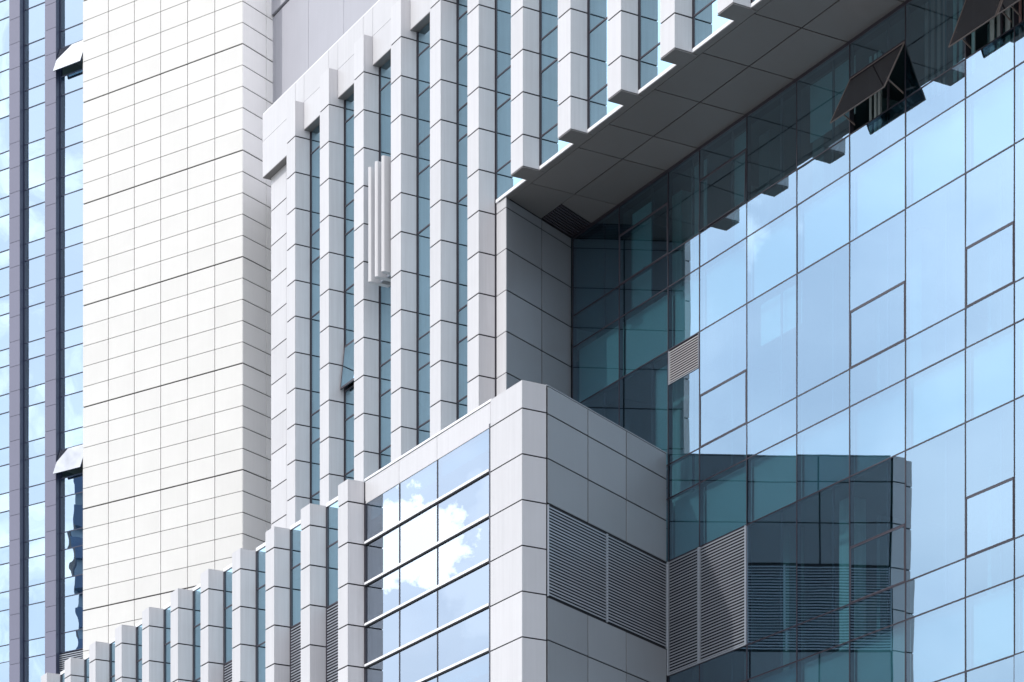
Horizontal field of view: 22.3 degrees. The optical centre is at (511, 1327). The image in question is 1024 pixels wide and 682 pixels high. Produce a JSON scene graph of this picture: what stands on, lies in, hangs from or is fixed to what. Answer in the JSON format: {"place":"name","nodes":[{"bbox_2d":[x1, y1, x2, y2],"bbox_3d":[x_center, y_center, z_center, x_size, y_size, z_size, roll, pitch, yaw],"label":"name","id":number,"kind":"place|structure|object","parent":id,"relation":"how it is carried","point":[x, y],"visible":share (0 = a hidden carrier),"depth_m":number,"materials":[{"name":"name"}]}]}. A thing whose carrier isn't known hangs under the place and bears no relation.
{"place":"outdoors","nodes":[
{"label":"outdoors","id":0,"kind":"place"},
{"bbox_2d":[0,0,273,681],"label":"tiled tower","id":1,"kind":"structure","parent":0,"point":[135,333],"depth_m":77.81,"materials":[{"name":"tile"}]},
{"bbox_2d":[0,0,9,681],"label":"window","id":2,"kind":"structure","parent":1,"relation":"in","point":[4,4],"depth_m":81.12,"materials":[{"name":"blue glass"}]},
{"bbox_2d":[24,0,45,681],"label":"window","id":3,"kind":"structure","parent":1,"relation":"in","point":[34,10],"depth_m":80.37,"materials":[{"name":"blue glass"}]},
{"bbox_2d":[53,0,83,653],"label":"window","id":4,"kind":"structure","parent":1,"relation":"in","point":[70,456],"depth_m":79.44,"materials":[{"name":"blue glass"}]},
{"bbox_3d":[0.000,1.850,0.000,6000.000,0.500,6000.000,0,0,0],"label":"ground","id":5,"kind":"structure","parent":0,"visible":0},
{"bbox_2d":[41,380,666,681],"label":"podium wing","id":6,"kind":"structure","parent":5,"relation":"on","point":[516,532],"depth_m":58.02,"materials":[{"name":"white tile"}]},
{"bbox_2d":[60,670,64,681],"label":"window","id":7,"kind":"structure","parent":6,"relation":"in","point":[62,674],"depth_m":78.90,"materials":[{"name":"glass"}]},
{"bbox_2d":[84,654,89,681],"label":"window","id":8,"kind":"structure","parent":6,"relation":"in","point":[86,659],"depth_m":77.11,"materials":[{"name":"glass"}]},
{"bbox_2d":[110,638,115,681],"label":"window","id":9,"kind":"structure","parent":6,"relation":"in","point":[112,642],"depth_m":75.26,"materials":[{"name":"glass"}]},
{"bbox_2d":[136,621,142,681],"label":"window","id":10,"kind":"structure","parent":6,"relation":"in","point":[139,664],"depth_m":73.43,"materials":[{"name":"glass"}]},
{"bbox_2d":[164,602,171,681],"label":"window","id":11,"kind":"structure","parent":6,"relation":"in","point":[167,608],"depth_m":71.62,"materials":[{"name":"glass"}]},
{"bbox_2d":[193,583,201,681],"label":"window","id":12,"kind":"structure","parent":6,"relation":"in","point":[197,629],"depth_m":69.80,"materials":[{"name":"glass"}]},
{"bbox_2d":[223,563,232,681],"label":"window","id":13,"kind":"structure","parent":6,"relation":"in","point":[227,571],"depth_m":68.05,"materials":[{"name":"glass"}]},
{"bbox_2d":[256,543,266,681],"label":"window","id":14,"kind":"structure","parent":6,"relation":"in","point":[260,550],"depth_m":66.23,"materials":[{"name":"glass"}]},
{"bbox_2d":[290,520,301,681],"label":"window","id":15,"kind":"structure","parent":6,"relation":"in","point":[295,529],"depth_m":64.40,"materials":[{"name":"glass"}]},
{"bbox_2d":[326,496,338,681],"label":"window","id":16,"kind":"structure","parent":6,"relation":"in","point":[332,507],"depth_m":62.61,"materials":[{"name":"glass"}]},
{"bbox_2d":[366,484,398,539],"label":"window","id":17,"kind":"structure","parent":6,"relation":"in","point":[382,512],"depth_m":60.26,"materials":[{"name":"blue glass"}]},
{"bbox_2d":[366,527,398,580],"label":"window","id":18,"kind":"structure","parent":6,"relation":"in","point":[382,554],"depth_m":60.26,"materials":[{"name":"blue glass"}]},
{"bbox_2d":[366,569,398,621],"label":"window","id":19,"kind":"structure","parent":6,"relation":"in","point":[382,595],"depth_m":60.26,"materials":[{"name":"blue glass"}]},
{"bbox_2d":[366,611,398,662],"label":"window","id":20,"kind":"structure","parent":6,"relation":"in","point":[382,637],"depth_m":60.26,"materials":[{"name":"blue glass"}]},
{"bbox_2d":[366,653,398,681],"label":"window","id":21,"kind":"structure","parent":6,"relation":"in","point":[387,670],"depth_m":60.12,"materials":[{"name":"blue glass"}]},
{"bbox_2d":[400,461,436,519],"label":"window","id":22,"kind":"structure","parent":6,"relation":"in","point":[419,490],"depth_m":58.69,"materials":[{"name":"blue glass"}]},
{"bbox_2d":[400,505,436,561],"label":"window","id":23,"kind":"structure","parent":6,"relation":"in","point":[419,533],"depth_m":58.69,"materials":[{"name":"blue glass"}]},
{"bbox_2d":[400,548,436,604],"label":"window","id":24,"kind":"structure","parent":6,"relation":"in","point":[418,576],"depth_m":58.69,"materials":[{"name":"blue glass"}]},
{"bbox_2d":[400,591,436,646],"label":"window","id":25,"kind":"structure","parent":6,"relation":"in","point":[419,618],"depth_m":58.69,"materials":[{"name":"blue glass"}]},
{"bbox_2d":[400,634,436,681],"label":"window","id":26,"kind":"structure","parent":6,"relation":"in","point":[418,661],"depth_m":58.64,"materials":[{"name":"blue glass"}]},
{"bbox_2d":[438,429,488,497],"bbox_3d":[-1.053,-18.890,56.843,0.009,0.881,2.395,0,0,-30],"label":"window","id":27,"kind":"structure","parent":6,"relation":"in","point":[470,459],"depth_m":56.85,"materials":[{"name":"blue glass"}]},
{"bbox_2d":[438,474,488,540],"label":"window","id":28,"kind":"structure","parent":6,"relation":"in","point":[470,504],"depth_m":56.85,"materials":[{"name":"blue glass"}]},
{"bbox_2d":[438,519,488,583],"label":"window","id":29,"kind":"structure","parent":6,"relation":"in","point":[470,548],"depth_m":56.85,"materials":[{"name":"blue glass"}]},
{"bbox_2d":[438,564,488,627],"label":"window","id":30,"kind":"structure","parent":6,"relation":"in","point":[470,592],"depth_m":56.85,"materials":[{"name":"blue glass"}]},
{"bbox_2d":[438,609,488,670],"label":"window","id":31,"kind":"structure","parent":6,"relation":"in","point":[470,636],"depth_m":56.85,"materials":[{"name":"blue glass"}]},
{"bbox_2d":[438,653,488,681],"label":"window","id":32,"kind":"structure","parent":6,"relation":"in","point":[477,670],"depth_m":56.54,"materials":[{"name":"blue glass"}]},
{"bbox_2d":[263,0,1023,681],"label":"finned building","id":33,"kind":"structure","parent":5,"relation":"on","point":[449,178],"depth_m":62.42,"materials":[{"name":"concrete"}]},
{"bbox_2d":[311,125,320,504],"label":"window","id":34,"kind":"structure","parent":33,"relation":"in","point":[315,134],"depth_m":69.54,"materials":[{"name":"glass"}]},
{"bbox_2d":[272,0,377,103],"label":"penthouse","id":35,"kind":"object","parent":33,"relation":"on","point":[307,34],"visible":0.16,"depth_m":74.46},
{"bbox_2d":[341,93,354,480],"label":"window","id":36,"kind":"structure","parent":33,"relation":"in","point":[348,365],"depth_m":67.75,"materials":[{"name":"glass"}]},
{"bbox_2d":[380,59,391,468],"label":"window","id":37,"kind":"structure","parent":33,"relation":"in","point":[385,71],"depth_m":65.95,"materials":[{"name":"glass"}]},
{"bbox_2d":[417,22,430,444],"bbox_3d":[-1.931,-25.010,63.773,0.092,14.220,1.528,0,0,-30],"label":"window","id":38,"kind":"structure","parent":33,"relation":"in","point":[423,37],"depth_m":64.16,"materials":[{"name":"glass"}]},
{"bbox_2d":[457,0,468,419],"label":"window","id":39,"kind":"structure","parent":33,"relation":"in","point":[462,14],"depth_m":62.42,"materials":[{"name":"glass"}]},
{"bbox_2d":[496,0,521,198],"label":"window","id":40,"kind":"structure","parent":33,"relation":"in","point":[504,180],"depth_m":60.67,"materials":[{"name":"glass"}]},
{"bbox_2d":[540,0,568,164],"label":"window","id":41,"kind":"structure","parent":33,"relation":"in","point":[550,144],"depth_m":58.85,"materials":[{"name":"glass"}]},
{"bbox_2d":[588,0,619,128],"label":"window","id":42,"kind":"structure","parent":33,"relation":"in","point":[599,106],"depth_m":57.03,"materials":[{"name":"glass"}]},
{"bbox_2d":[639,0,671,88],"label":"window","id":43,"kind":"structure","parent":33,"relation":"in","point":[650,64],"depth_m":55.21,"materials":[{"name":"glass"}]},
{"bbox_2d":[693,0,729,47],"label":"window","id":44,"kind":"structure","parent":33,"relation":"in","point":[706,21],"depth_m":53.40,"materials":[{"name":"glass"}]},
{"bbox_2d":[572,0,1023,681],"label":"glass block","id":45,"kind":"structure","parent":5,"relation":"on","point":[848,354],"depth_m":55.24,"materials":[{"name":"glass"}]},
{"bbox_2d":[619,204,666,284],"bbox_3d":[3.050,-25.025,60.048,0.060,1.134,2.046,0,0,-30],"label":"window","id":46,"kind":"structure","parent":45,"relation":"in","point":[666,204],"depth_m":60.65,"materials":[{"name":"metal"}]},
{"bbox_2d":[698,150,745,231],"bbox_3d":[4.632,-25.025,57.212,0.064,1.134,1.791,0,0,-30],"label":"window","id":47,"kind":"structure","parent":45,"relation":"in","point":[722,215],"depth_m":57.22,"materials":[{"name":"metal"}]},
{"bbox_2d":[700,371,745,446],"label":"window","id":48,"kind":"structure","parent":45,"relation":"in","point":[744,371],"depth_m":57.19,"materials":[{"name":"metal"}]},
{"bbox_2d":[830,41,904,125],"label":"window","id":49,"kind":"structure","parent":45,"relation":"in","point":[872,79],"depth_m":52.29,"materials":[{"name":"black glass"}]},
{"bbox_2d":[850,525,904,602],"bbox_3d":[7.387,-15.402,52.450,0.060,1.119,1.775,0,0,-30],"label":"window","id":50,"kind":"structure","parent":45,"relation":"in","point":[878,590],"depth_m":52.65,"materials":[{"name":"metal"}]},
{"bbox_2d":[850,282,904,367],"bbox_3d":[7.387,-20.225,52.450,0.060,1.134,1.775,0,0,-30],"label":"window","id":51,"kind":"structure","parent":45,"relation":"in","point":[879,351],"depth_m":52.65,"materials":[{"name":"metal"}]},
{"bbox_2d":[948,0,1011,48],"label":"window","id":52,"kind":"structure","parent":45,"relation":"in","point":[974,14],"depth_m":49.43,"materials":[{"name":"brown metal"}]},
{"bbox_2d":[966,479,1013,556],"bbox_3d":[9.104,-15.402,49.443,0.060,1.119,1.371,0,0,-30],"label":"window","id":53,"kind":"structure","parent":45,"relation":"in","point":[1012,480],"depth_m":49.41,"materials":[{"name":"metal"}]},
{"bbox_2d":[966,223,1013,306],"bbox_3d":[9.104,-20.215,49.443,0.060,1.114,1.371,0,0,-30],"label":"window","id":54,"kind":"structure","parent":45,"relation":"in","point":[1012,224],"depth_m":49.41,"materials":[{"name":"metal"}]},
{"bbox_2d":[997,0,1020,16],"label":"window","id":55,"kind":"structure","parent":45,"relation":"in","point":[1005,4],"depth_m":48.48,"materials":[{"name":"brown metal"}]}
]}

